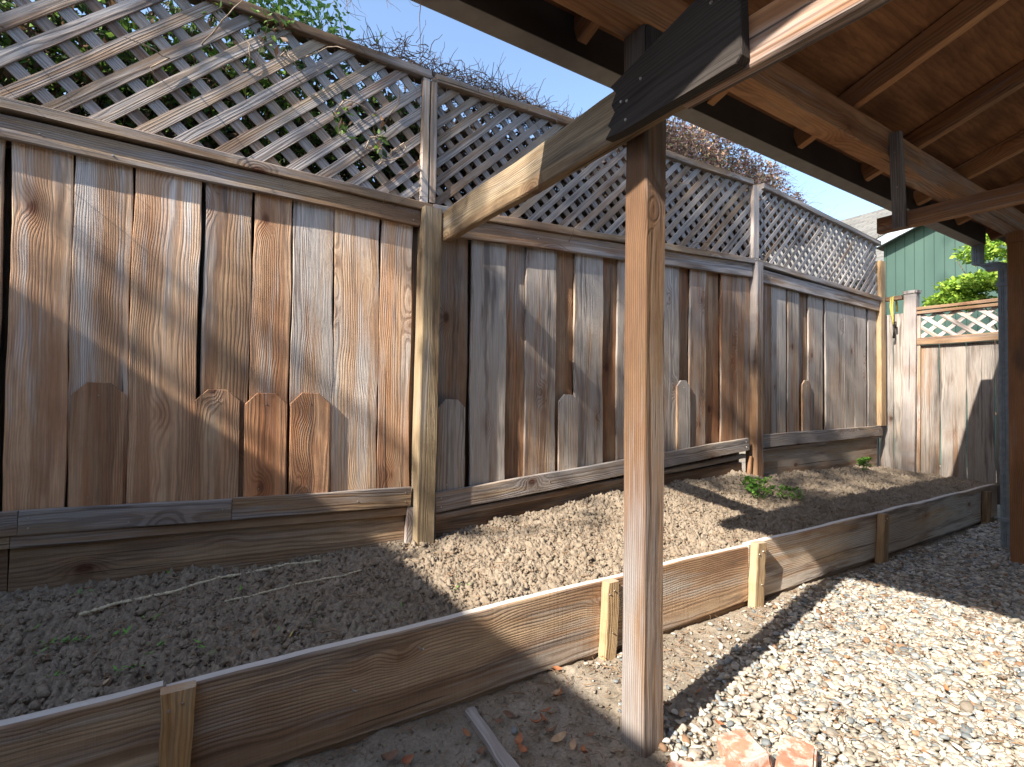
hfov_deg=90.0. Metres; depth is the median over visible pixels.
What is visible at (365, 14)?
bare tree
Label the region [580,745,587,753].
dead leaf
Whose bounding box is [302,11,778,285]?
dead vine
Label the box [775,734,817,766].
brick
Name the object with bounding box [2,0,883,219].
sky
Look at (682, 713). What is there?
dead leaf
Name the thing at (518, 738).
dead leaf
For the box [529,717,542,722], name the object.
dead leaf
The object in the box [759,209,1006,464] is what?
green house
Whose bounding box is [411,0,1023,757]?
patio roof
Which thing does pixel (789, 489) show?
weed
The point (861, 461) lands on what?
weed
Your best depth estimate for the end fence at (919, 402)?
5.24 m
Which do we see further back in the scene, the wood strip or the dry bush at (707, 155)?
the dry bush at (707, 155)
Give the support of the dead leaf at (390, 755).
on the dirt path
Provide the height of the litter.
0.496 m
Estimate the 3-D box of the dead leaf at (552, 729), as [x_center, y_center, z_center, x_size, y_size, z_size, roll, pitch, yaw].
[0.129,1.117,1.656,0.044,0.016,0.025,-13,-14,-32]
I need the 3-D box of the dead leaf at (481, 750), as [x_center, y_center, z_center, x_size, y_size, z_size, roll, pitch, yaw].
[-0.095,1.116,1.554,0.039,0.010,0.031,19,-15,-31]
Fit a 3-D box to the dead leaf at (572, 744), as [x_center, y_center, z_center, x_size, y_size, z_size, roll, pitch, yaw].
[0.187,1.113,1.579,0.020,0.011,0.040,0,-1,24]
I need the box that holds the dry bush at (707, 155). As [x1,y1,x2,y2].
[584,117,844,461]
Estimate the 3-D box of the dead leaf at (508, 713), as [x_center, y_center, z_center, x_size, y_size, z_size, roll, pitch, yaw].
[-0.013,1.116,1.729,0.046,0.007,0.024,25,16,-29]
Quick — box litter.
[0,473,1023,766]
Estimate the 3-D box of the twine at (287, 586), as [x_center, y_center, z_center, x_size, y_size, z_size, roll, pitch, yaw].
[-0.868,0.819,2.089,0.546,0.016,0.032,2,-2,-41]
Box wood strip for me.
[465,706,519,766]
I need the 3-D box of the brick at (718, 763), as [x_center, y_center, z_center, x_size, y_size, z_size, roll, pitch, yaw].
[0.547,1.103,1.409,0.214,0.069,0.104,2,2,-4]
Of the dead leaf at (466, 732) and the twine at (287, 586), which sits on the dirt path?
the dead leaf at (466, 732)
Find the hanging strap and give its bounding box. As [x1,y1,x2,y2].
[889,296,897,337]
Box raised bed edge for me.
[0,484,996,766]
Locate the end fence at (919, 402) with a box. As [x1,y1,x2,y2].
[877,289,999,504]
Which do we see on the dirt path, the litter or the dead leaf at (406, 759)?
the dead leaf at (406, 759)
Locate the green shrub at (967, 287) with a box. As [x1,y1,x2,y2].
[921,233,1006,415]
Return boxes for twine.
[79,560,320,615]
[224,569,361,601]
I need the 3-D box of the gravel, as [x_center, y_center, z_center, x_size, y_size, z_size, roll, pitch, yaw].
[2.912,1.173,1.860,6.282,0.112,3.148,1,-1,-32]
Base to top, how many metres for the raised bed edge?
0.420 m
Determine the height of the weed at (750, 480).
0.174 m
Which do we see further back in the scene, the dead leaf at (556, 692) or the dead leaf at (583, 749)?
the dead leaf at (556, 692)
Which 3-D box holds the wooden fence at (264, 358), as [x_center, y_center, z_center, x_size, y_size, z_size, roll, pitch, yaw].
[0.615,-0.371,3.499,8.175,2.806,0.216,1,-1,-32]
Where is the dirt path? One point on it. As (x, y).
(387, 738)
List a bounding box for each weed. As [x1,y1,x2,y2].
[739,475,777,498]
[776,484,804,500]
[856,456,871,470]
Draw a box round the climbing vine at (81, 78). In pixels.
[0,0,424,211]
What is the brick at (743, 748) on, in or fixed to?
on the gravel
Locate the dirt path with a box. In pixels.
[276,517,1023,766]
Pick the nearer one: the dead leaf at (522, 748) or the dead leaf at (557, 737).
the dead leaf at (522, 748)
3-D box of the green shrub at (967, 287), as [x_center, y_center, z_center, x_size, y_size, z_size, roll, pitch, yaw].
[6.695,-0.516,6.157,2.400,3.654,2.990,1,-1,-13]
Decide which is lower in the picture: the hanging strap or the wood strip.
the wood strip
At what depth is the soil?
2.09 m
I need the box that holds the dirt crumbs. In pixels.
[293,531,965,766]
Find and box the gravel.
[511,520,1023,766]
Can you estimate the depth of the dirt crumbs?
1.79 m
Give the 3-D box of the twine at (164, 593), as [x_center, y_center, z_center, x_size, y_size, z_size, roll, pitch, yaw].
[-1.211,0.808,2.091,0.077,0.030,0.865,-1,-2,43]
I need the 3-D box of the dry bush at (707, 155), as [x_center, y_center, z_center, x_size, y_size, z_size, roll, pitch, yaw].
[1.866,-0.621,4.678,3.188,3.678,1.056,1,-1,-32]
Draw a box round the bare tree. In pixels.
[288,0,422,66]
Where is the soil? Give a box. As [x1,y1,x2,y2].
[0,465,999,719]
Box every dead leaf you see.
[381,749,397,759]
[401,754,413,763]
[463,727,469,735]
[477,747,484,753]
[503,710,513,716]
[515,732,522,743]
[518,742,527,751]
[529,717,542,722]
[545,723,557,731]
[550,731,565,741]
[551,688,560,694]
[570,738,575,749]
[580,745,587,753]
[679,709,684,716]
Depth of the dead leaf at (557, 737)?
1.62 m
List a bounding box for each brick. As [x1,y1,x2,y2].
[667,760,741,766]
[716,729,771,766]
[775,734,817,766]
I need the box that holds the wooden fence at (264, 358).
[0,0,885,592]

